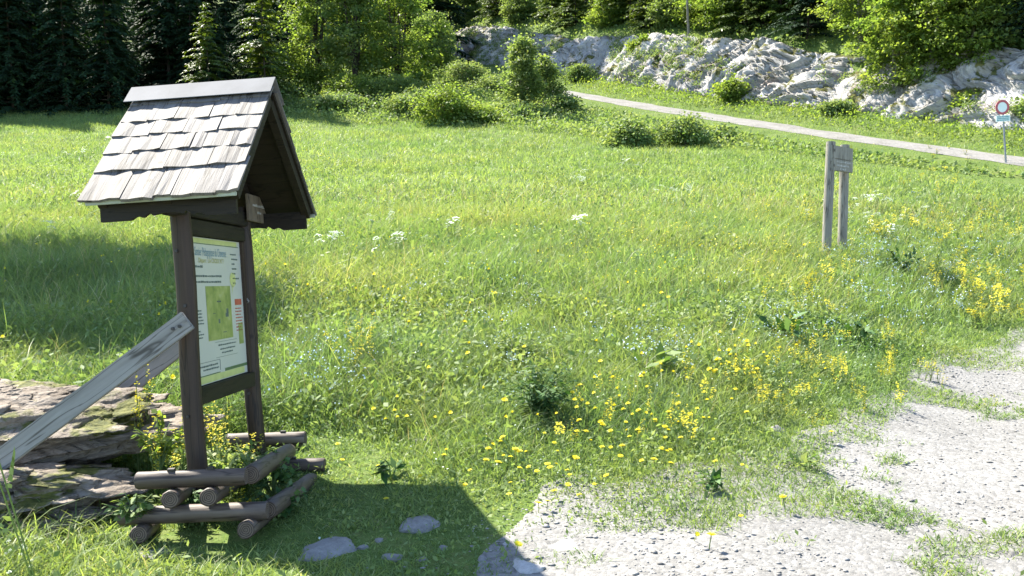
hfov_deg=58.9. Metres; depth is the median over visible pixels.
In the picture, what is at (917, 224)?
yellow rocket
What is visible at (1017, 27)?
spruce tree
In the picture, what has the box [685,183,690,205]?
cow parsley
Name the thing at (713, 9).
leafy tree
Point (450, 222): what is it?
cow parsley
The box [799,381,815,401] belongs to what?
yellow rocket
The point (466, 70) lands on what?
bush
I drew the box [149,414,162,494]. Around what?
celandine
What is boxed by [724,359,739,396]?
yellow rocket
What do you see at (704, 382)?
yellow rocket
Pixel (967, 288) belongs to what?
yellow rocket
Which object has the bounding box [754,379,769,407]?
yellow rocket
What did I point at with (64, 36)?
spruce tree
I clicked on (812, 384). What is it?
yellow rocket
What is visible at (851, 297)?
yellow rocket
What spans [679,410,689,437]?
yellow rocket
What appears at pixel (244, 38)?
spruce tree
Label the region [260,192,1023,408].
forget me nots
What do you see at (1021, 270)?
yellow rocket
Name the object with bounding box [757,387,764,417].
yellow rocket
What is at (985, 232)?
yellow rocket
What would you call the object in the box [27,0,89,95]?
spruce tree
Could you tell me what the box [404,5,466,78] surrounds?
leafy tree
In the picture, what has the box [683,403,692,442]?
yellow rocket
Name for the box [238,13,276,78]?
spruce tree
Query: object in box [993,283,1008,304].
yellow rocket
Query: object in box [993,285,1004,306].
yellow rocket
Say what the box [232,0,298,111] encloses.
spruce tree
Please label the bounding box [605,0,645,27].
spruce tree
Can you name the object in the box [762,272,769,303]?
yellow rocket
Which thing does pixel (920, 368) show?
yellow rocket
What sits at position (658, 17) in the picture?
leafy tree
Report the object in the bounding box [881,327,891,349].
yellow rocket
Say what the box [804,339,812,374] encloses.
yellow rocket
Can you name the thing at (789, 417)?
yellow rocket
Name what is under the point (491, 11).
spruce tree
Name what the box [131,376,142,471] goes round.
celandine
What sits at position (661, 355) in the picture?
dock plant
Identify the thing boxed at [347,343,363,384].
yellow rocket
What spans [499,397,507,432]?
dandelion
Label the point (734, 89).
bush
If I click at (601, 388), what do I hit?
yellow rocket
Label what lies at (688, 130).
bush
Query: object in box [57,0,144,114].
spruce tree
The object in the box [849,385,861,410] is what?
yellow rocket
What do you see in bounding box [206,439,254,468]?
planter plant
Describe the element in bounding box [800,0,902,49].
leafy tree
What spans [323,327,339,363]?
yellow rocket
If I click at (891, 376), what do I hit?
yellow rocket
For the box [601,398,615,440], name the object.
yellow rocket
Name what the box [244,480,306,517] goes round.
planter plant
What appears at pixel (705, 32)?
hillside undergrowth
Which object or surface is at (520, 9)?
leafy tree
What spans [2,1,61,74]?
spruce tree
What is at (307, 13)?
leafy tree
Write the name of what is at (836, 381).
yellow rocket
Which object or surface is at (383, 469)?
plantain plant
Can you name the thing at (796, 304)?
yellow rocket
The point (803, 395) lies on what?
yellow rocket
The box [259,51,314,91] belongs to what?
bush
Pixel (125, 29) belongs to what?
spruce tree
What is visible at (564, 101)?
bush
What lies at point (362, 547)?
stone
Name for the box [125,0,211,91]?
spruce tree
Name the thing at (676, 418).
yellow rocket
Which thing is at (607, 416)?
yellow rocket
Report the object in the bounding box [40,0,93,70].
spruce tree
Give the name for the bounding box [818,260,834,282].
yellow rocket
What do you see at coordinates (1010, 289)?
yellow rocket
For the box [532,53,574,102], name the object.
bush
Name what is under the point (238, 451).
celandine
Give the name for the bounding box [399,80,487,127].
bush
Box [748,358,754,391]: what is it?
yellow rocket
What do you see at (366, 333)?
yellow rocket
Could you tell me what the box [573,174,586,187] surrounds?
cow parsley
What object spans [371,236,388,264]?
cow parsley
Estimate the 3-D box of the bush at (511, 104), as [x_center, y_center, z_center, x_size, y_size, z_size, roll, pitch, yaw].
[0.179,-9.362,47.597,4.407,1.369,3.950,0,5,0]
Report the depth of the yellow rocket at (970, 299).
11.53 m
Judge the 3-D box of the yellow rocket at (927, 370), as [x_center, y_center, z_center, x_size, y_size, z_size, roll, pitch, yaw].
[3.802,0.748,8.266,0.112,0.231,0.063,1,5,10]
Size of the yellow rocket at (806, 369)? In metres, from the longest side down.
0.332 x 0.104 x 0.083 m
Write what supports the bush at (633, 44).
on the ground at (218, 536)
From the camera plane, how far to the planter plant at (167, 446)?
4.95 m
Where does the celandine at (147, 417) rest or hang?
on the ground at (218, 536)
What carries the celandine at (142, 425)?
on the ground at (218, 536)
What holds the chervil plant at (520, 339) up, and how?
on the ground at (218, 536)
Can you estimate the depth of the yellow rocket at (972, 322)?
10.89 m
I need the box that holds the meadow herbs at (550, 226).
[0,155,1023,342]
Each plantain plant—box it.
[371,456,411,485]
[694,468,725,492]
[781,452,821,471]
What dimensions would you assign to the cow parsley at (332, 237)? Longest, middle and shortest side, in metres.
0.528 x 0.300 x 0.262 m
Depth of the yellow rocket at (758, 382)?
6.96 m
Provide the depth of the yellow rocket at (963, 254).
14.49 m
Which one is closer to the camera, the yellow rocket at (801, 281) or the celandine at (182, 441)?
the celandine at (182, 441)
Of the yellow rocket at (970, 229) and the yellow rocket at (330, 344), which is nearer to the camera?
the yellow rocket at (330, 344)
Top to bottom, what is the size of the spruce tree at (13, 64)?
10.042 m
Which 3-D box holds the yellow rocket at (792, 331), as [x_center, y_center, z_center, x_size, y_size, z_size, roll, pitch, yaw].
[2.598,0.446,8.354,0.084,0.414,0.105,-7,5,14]
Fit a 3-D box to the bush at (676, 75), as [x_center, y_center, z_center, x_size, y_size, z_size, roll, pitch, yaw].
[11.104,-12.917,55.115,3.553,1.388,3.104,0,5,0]
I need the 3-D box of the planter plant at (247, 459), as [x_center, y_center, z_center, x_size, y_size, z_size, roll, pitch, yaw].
[-1.523,0.992,5.155,0.375,0.312,0.429,0,5,0]
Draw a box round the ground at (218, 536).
[0,0,1023,575]
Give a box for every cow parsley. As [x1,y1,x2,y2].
[0,447,34,575]
[41,220,56,244]
[327,231,342,258]
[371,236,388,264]
[391,231,405,260]
[446,216,460,237]
[572,214,593,245]
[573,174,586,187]
[666,187,677,204]
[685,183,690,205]
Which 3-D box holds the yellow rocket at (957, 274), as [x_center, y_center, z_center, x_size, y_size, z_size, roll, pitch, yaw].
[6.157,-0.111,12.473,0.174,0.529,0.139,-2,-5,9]
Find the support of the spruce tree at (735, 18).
on the ground at (218, 536)
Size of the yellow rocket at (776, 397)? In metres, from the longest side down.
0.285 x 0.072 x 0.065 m
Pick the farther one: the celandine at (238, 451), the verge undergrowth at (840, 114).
the verge undergrowth at (840, 114)
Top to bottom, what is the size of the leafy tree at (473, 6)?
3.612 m
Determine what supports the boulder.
on the ground at (218, 536)
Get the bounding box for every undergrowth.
[279,47,1023,177]
[407,23,1023,120]
[423,0,1023,74]
[513,72,1023,150]
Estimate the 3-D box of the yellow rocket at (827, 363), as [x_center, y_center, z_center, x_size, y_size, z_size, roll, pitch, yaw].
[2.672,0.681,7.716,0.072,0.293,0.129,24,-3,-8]
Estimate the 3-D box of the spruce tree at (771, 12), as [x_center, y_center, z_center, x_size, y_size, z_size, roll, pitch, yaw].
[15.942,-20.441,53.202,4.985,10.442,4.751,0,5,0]
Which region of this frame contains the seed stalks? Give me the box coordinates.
[0,178,1023,569]
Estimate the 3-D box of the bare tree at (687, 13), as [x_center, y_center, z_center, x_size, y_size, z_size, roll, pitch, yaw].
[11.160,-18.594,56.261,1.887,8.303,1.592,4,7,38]
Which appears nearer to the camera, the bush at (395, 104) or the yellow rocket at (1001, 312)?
the yellow rocket at (1001, 312)
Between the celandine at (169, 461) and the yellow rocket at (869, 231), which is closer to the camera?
the celandine at (169, 461)
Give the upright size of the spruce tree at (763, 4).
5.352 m
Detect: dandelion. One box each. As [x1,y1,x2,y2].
[449,410,452,437]
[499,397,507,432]
[514,541,522,555]
[707,532,715,548]
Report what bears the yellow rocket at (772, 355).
on the ground at (218, 536)
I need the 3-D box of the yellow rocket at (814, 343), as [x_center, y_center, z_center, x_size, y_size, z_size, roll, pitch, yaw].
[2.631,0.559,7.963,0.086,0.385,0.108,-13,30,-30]
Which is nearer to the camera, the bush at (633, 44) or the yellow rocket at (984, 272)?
the yellow rocket at (984, 272)
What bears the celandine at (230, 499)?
on the ground at (218, 536)
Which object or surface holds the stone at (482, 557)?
on the ground at (218, 536)
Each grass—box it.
[0,189,1023,373]
[0,290,1023,575]
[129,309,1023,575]
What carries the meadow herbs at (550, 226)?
on the ground at (218, 536)
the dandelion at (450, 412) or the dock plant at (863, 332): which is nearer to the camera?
the dandelion at (450, 412)
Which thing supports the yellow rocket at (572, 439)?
on the ground at (218, 536)
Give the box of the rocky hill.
[400,25,1023,129]
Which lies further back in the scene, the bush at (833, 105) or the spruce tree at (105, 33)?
the spruce tree at (105, 33)
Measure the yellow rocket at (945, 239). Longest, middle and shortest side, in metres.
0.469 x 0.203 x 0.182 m
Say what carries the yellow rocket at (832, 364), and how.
on the ground at (218, 536)
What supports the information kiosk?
on the ground at (218, 536)
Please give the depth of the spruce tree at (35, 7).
52.03 m
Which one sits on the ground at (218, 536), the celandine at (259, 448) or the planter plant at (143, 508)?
the celandine at (259, 448)
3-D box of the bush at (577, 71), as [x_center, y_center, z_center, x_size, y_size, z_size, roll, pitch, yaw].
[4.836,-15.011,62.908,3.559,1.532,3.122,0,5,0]
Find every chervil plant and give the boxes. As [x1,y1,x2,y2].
[481,328,549,361]
[488,355,583,419]
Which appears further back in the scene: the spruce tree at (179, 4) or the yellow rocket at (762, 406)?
the spruce tree at (179, 4)
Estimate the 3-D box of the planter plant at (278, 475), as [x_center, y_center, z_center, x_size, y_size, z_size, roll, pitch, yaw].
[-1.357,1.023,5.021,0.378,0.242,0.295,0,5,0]
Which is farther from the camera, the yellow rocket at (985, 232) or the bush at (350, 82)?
the bush at (350, 82)
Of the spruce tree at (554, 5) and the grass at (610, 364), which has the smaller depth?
the grass at (610, 364)
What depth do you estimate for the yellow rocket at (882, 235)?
15.64 m
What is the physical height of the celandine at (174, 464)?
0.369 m
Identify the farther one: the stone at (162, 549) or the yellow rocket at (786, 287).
the yellow rocket at (786, 287)
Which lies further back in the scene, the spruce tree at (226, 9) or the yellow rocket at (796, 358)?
the spruce tree at (226, 9)
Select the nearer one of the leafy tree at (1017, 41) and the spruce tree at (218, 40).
the leafy tree at (1017, 41)
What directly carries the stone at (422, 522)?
on the ground at (218, 536)
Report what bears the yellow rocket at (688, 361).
on the ground at (218, 536)
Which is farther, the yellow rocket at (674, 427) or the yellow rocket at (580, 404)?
the yellow rocket at (580, 404)
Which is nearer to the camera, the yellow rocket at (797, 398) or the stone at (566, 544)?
the stone at (566, 544)
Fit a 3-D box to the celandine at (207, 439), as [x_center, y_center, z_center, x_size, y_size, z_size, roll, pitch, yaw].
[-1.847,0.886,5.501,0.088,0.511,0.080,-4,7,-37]
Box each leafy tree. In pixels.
[262,0,352,95]
[293,0,408,90]
[345,0,452,88]
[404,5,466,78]
[448,0,483,23]
[494,0,545,23]
[579,0,633,26]
[641,0,697,28]
[663,0,708,27]
[690,0,750,32]
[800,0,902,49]
[838,0,958,94]
[880,0,1001,85]
[902,0,1023,73]
[956,0,1023,52]
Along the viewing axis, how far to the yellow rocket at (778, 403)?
6.58 m
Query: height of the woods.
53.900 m
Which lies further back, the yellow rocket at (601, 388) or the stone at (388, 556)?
the yellow rocket at (601, 388)
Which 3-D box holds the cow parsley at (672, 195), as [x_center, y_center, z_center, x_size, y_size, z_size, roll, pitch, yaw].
[3.294,-1.841,18.855,0.263,0.519,0.265,20,-16,14]
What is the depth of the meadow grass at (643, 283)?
11.73 m
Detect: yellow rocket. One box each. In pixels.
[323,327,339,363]
[344,301,351,346]
[347,320,358,373]
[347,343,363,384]
[358,311,373,359]
[359,319,375,360]
[366,328,373,371]
[554,422,565,450]
[567,418,580,458]
[575,384,585,425]
[594,368,608,402]
[599,397,615,435]
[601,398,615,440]
[608,365,620,408]
[619,381,636,418]
[635,419,643,449]
[647,385,651,425]
[668,408,680,445]
[672,392,678,429]
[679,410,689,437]
[682,351,695,388]
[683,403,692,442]
[685,418,697,447]
[701,378,715,407]
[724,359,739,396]
[732,356,750,383]
[739,333,748,367]
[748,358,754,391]
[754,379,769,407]
[755,368,761,398]
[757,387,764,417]
[759,386,767,415]
[761,384,770,414]
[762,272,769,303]
[762,349,779,379]
[767,334,778,369]
[771,313,783,343]
[771,390,784,419]
[773,379,781,411]
[781,275,790,297]
[784,403,795,431]
[788,346,803,371]
[790,286,802,319]
[790,316,795,346]
[791,386,800,407]
[798,266,810,296]
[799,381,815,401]
[799,383,808,405]
[801,352,812,382]
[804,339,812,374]
[805,272,816,291]
[805,278,813,302]
[807,372,819,397]
[808,265,826,281]
[808,333,816,361]
[812,413,823,439]
[816,352,824,376]
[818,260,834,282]
[821,353,831,374]
[826,256,836,277]
[828,356,836,379]
[832,369,841,390]
[840,363,847,384]
[841,258,854,286]
[848,287,857,307]
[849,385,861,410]
[850,373,857,396]
[859,386,868,408]
[863,222,875,241]
[874,221,884,242]
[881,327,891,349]
[883,366,890,381]
[889,364,896,385]
[894,393,901,414]
[895,383,904,406]
[910,214,919,232]
[916,357,928,377]
[925,360,936,379]
[932,272,939,296]
[933,362,943,379]
[939,373,947,394]
[942,225,952,243]
[952,262,964,288]
[953,262,964,287]
[959,260,965,276]
[960,246,968,262]
[961,273,972,301]
[961,277,976,303]
[964,221,972,238]
[966,255,978,272]
[966,307,981,326]
[967,282,979,309]
[972,308,981,328]
[973,280,984,303]
[975,274,985,294]
[975,296,986,316]
[978,225,993,242]
[978,263,990,281]
[982,394,998,417]
[986,300,1000,320]
[989,292,1000,314]
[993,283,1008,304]
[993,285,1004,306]
[995,300,1009,321]
[1005,280,1016,299]
[1016,264,1023,277]
[1017,303,1023,322]
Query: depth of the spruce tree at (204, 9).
58.59 m
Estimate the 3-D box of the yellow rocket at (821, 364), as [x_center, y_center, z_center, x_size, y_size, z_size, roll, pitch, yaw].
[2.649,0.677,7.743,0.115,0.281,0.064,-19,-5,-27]
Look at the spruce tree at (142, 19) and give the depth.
57.19 m
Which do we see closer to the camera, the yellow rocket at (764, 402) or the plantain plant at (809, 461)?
the plantain plant at (809, 461)
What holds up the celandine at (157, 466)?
on the ground at (218, 536)
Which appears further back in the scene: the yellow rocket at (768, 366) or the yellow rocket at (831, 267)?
the yellow rocket at (831, 267)
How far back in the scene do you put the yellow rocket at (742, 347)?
7.57 m
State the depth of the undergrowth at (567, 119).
43.48 m
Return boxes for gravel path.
[476,328,1023,575]
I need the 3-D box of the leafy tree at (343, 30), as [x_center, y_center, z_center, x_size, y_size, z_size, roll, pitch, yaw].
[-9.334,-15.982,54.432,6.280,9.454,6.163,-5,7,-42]
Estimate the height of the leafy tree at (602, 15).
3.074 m
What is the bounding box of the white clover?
[119,155,985,538]
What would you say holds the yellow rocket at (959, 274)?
on the ground at (218, 536)
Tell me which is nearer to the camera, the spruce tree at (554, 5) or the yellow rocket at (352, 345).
the yellow rocket at (352, 345)
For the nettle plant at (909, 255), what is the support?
on the ground at (218, 536)
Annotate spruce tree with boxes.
[0,0,45,118]
[0,0,72,102]
[0,2,49,107]
[0,6,50,98]
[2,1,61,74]
[18,0,99,117]
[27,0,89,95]
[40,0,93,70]
[57,0,143,98]
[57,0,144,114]
[81,0,135,75]
[115,0,176,92]
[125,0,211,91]
[132,0,214,80]
[165,0,210,84]
[171,0,237,70]
[175,2,233,83]
[199,7,235,81]
[206,0,246,78]
[223,0,282,94]
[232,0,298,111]
[237,4,282,79]
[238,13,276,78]
[276,0,312,64]
[471,0,504,20]
[529,0,568,21]
[542,0,593,34]
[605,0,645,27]
[623,0,670,32]
[708,0,775,37]
[737,0,789,29]
[738,0,811,25]
[764,0,847,40]
[971,0,1023,30]
[985,1,1023,44]
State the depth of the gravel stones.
4.87 m
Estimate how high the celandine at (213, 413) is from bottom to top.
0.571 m
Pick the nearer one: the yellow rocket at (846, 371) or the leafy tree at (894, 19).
the yellow rocket at (846, 371)
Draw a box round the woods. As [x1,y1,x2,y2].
[22,0,481,63]
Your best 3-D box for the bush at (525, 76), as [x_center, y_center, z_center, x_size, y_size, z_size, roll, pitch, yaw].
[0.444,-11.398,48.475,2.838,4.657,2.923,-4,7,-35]
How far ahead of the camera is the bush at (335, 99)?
48.54 m
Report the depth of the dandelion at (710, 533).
4.28 m
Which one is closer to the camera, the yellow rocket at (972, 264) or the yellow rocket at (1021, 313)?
the yellow rocket at (1021, 313)
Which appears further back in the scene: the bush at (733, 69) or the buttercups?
the bush at (733, 69)
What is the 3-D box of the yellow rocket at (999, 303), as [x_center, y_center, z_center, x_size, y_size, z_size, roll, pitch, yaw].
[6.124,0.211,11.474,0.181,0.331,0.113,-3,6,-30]
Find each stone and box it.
[136,548,171,559]
[298,536,356,561]
[357,544,367,549]
[375,538,382,542]
[382,553,402,559]
[399,514,439,533]
[478,554,486,561]
[513,558,545,573]
[548,538,578,549]
[770,425,784,431]
[1006,550,1018,555]
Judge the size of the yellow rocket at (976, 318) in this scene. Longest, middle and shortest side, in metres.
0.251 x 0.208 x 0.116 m
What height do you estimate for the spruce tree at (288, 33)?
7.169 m
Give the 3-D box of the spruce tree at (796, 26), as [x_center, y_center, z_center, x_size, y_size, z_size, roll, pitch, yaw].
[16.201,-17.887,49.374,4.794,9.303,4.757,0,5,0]
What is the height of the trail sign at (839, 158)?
2.284 m
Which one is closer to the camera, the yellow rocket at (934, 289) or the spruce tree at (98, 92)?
the yellow rocket at (934, 289)
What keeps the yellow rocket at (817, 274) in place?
on the ground at (218, 536)
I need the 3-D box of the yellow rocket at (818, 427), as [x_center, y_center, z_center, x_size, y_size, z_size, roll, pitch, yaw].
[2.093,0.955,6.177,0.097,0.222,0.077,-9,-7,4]
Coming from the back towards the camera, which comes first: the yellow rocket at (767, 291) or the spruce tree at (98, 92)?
the spruce tree at (98, 92)
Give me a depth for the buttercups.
14.07 m
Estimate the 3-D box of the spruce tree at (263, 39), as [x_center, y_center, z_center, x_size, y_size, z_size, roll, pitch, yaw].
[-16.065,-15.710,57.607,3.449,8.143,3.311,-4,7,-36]
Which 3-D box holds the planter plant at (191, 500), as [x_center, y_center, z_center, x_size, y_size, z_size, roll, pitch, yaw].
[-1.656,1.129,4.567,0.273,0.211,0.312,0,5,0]
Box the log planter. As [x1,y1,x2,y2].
[117,430,325,543]
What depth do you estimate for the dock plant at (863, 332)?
9.26 m
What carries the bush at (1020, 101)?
on the ground at (218, 536)
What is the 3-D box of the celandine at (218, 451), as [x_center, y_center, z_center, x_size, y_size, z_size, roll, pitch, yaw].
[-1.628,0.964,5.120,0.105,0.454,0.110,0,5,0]
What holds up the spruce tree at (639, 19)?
on the ground at (218, 536)
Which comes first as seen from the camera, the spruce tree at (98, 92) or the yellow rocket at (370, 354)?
the yellow rocket at (370, 354)
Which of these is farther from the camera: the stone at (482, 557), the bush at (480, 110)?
the bush at (480, 110)
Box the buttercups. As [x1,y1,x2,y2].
[4,132,1004,324]
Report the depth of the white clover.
7.80 m
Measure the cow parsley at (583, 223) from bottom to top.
0.575 m
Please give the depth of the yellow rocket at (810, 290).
10.39 m
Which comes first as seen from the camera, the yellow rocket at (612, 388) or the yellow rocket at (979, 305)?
the yellow rocket at (612, 388)
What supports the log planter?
on the ground at (218, 536)
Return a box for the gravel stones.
[366,316,1023,575]
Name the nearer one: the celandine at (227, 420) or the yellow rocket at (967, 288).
the celandine at (227, 420)
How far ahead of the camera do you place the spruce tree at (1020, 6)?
38.28 m
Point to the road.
(973, 154)
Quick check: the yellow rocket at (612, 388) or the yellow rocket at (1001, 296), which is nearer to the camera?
the yellow rocket at (612, 388)
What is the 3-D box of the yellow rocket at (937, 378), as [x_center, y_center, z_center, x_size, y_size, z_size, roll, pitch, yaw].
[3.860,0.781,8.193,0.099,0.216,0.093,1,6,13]
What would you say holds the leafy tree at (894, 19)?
on the ground at (218, 536)
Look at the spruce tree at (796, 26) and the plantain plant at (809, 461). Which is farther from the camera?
the spruce tree at (796, 26)
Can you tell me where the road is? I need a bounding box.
[406,67,1023,165]
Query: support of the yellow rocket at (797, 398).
on the ground at (218, 536)
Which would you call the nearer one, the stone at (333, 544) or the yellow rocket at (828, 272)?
the stone at (333, 544)
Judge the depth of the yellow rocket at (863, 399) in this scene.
7.00 m
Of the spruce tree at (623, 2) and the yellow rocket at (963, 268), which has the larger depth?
the spruce tree at (623, 2)
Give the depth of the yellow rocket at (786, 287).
10.00 m
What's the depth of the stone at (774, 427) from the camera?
6.36 m
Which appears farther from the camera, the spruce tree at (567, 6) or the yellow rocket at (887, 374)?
the spruce tree at (567, 6)
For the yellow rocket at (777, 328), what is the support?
on the ground at (218, 536)
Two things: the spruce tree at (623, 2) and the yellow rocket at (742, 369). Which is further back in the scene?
the spruce tree at (623, 2)
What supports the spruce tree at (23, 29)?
on the ground at (218, 536)
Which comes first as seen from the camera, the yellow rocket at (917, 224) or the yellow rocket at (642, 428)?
the yellow rocket at (642, 428)
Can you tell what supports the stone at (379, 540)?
on the ground at (218, 536)
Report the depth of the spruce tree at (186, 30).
54.07 m
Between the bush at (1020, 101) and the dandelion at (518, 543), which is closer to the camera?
the dandelion at (518, 543)
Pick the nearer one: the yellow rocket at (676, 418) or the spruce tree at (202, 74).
the yellow rocket at (676, 418)
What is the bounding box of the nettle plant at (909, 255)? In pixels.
[883,246,920,272]
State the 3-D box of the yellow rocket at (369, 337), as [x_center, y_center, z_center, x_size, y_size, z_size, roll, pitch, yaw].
[-1.220,0.511,7.490,0.137,0.542,0.076,10,1,-21]
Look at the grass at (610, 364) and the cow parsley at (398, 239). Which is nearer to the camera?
the grass at (610, 364)
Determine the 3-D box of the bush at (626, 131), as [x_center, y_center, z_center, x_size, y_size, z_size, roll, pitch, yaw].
[4.664,-6.109,35.372,2.863,1.626,2.444,0,5,0]
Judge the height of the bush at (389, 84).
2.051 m
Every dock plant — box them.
[627,341,683,376]
[756,305,807,344]
[822,307,875,343]
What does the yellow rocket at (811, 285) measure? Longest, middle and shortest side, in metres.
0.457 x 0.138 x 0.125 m
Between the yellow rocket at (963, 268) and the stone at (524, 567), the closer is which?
the stone at (524, 567)
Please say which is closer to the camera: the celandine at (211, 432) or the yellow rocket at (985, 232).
the celandine at (211, 432)
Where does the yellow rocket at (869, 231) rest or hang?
on the ground at (218, 536)
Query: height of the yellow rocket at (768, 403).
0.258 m
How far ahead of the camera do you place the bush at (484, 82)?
56.75 m
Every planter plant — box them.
[102,492,158,527]
[131,409,184,470]
[177,489,202,526]
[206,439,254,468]
[215,439,272,488]
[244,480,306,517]
[247,450,301,495]
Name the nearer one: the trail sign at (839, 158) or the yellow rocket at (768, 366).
the yellow rocket at (768, 366)
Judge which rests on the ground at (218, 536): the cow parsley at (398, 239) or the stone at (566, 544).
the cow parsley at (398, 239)
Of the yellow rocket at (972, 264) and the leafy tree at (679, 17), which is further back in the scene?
the leafy tree at (679, 17)
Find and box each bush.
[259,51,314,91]
[290,60,345,97]
[298,88,378,109]
[318,69,382,101]
[359,71,435,104]
[371,84,443,115]
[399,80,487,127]
[432,57,499,89]
[436,101,514,124]
[460,71,518,96]
[485,94,555,118]
[531,92,584,111]
[532,53,574,102]
[561,63,600,80]
[595,110,667,148]
[621,31,650,52]
[649,107,724,148]
[666,69,683,81]
[703,69,755,101]
[706,121,748,141]
[717,61,743,80]
[813,96,858,115]
[942,89,981,114]
[1003,94,1023,123]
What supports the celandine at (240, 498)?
on the ground at (218, 536)
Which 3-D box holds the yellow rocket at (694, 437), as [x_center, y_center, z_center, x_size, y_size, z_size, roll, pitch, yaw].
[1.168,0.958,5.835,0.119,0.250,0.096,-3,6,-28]
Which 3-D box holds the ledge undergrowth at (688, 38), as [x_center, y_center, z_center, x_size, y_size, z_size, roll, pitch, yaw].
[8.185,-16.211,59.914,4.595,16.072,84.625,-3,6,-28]
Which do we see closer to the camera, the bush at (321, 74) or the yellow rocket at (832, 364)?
the yellow rocket at (832, 364)
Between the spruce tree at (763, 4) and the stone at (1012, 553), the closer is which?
the stone at (1012, 553)
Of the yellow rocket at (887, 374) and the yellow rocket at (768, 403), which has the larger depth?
the yellow rocket at (887, 374)
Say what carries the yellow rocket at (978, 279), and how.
on the ground at (218, 536)
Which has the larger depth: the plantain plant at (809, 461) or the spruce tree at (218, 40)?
the spruce tree at (218, 40)
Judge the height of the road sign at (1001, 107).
2.524 m
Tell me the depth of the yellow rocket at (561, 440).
5.78 m
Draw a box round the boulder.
[0,377,225,550]
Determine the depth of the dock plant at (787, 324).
8.58 m
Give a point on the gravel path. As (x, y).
(857, 539)
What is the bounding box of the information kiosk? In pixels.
[0,77,316,503]
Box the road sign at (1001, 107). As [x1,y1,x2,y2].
[995,100,1009,162]
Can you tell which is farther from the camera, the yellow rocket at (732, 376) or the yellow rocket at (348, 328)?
the yellow rocket at (348, 328)
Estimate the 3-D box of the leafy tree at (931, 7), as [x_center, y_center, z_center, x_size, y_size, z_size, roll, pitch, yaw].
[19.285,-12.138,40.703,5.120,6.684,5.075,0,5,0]
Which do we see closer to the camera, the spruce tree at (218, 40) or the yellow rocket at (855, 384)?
the yellow rocket at (855, 384)
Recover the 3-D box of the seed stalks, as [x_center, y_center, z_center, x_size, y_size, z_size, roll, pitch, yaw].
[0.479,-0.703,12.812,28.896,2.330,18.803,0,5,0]
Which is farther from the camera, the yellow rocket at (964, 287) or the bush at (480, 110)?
the bush at (480, 110)
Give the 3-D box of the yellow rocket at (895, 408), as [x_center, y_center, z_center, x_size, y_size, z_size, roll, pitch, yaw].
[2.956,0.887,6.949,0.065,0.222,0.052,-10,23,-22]
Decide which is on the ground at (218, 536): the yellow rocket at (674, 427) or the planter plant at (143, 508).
the yellow rocket at (674, 427)
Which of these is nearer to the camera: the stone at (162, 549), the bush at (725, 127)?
the stone at (162, 549)
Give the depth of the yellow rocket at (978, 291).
11.78 m
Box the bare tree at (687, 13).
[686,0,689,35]
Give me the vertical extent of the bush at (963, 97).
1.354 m
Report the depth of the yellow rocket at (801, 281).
10.65 m
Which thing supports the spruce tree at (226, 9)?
on the ground at (218, 536)
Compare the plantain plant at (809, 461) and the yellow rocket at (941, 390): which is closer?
the plantain plant at (809, 461)
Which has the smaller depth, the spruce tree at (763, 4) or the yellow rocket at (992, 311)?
the yellow rocket at (992, 311)
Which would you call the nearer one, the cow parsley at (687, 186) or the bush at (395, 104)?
the cow parsley at (687, 186)
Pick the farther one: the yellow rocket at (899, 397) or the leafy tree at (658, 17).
the leafy tree at (658, 17)
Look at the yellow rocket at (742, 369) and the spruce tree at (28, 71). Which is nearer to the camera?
the yellow rocket at (742, 369)
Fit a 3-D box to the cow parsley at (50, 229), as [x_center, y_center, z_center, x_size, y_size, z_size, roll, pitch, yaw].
[-6.740,-0.727,13.201,0.241,0.519,0.233,5,7,41]
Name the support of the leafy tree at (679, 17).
on the ground at (218, 536)
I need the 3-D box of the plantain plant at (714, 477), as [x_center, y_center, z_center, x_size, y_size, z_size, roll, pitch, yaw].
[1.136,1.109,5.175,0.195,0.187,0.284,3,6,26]
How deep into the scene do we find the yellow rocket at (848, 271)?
11.67 m
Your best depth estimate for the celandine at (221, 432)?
5.29 m
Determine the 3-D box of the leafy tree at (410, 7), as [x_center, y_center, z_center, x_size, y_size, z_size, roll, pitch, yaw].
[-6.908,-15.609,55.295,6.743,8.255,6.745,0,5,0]
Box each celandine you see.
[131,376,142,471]
[134,383,145,471]
[143,371,155,470]
[143,427,162,503]
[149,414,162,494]
[159,419,177,489]
[170,450,180,469]
[175,405,185,469]
[204,406,213,462]
[207,401,217,461]
[207,415,220,459]
[214,421,229,459]
[216,406,227,459]
[221,489,234,524]
[222,399,232,465]
[229,486,245,524]
[233,437,241,465]
[249,433,264,455]
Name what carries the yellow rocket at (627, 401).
on the ground at (218, 536)
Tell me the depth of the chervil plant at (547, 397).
6.43 m
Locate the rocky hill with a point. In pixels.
(773, 68)
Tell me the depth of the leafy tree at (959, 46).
39.12 m
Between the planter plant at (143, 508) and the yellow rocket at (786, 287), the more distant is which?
the yellow rocket at (786, 287)
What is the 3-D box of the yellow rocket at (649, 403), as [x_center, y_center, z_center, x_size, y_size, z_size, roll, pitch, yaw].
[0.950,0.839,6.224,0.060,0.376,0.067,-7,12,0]
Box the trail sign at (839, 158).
[821,141,852,254]
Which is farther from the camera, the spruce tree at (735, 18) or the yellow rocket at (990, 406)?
the spruce tree at (735, 18)

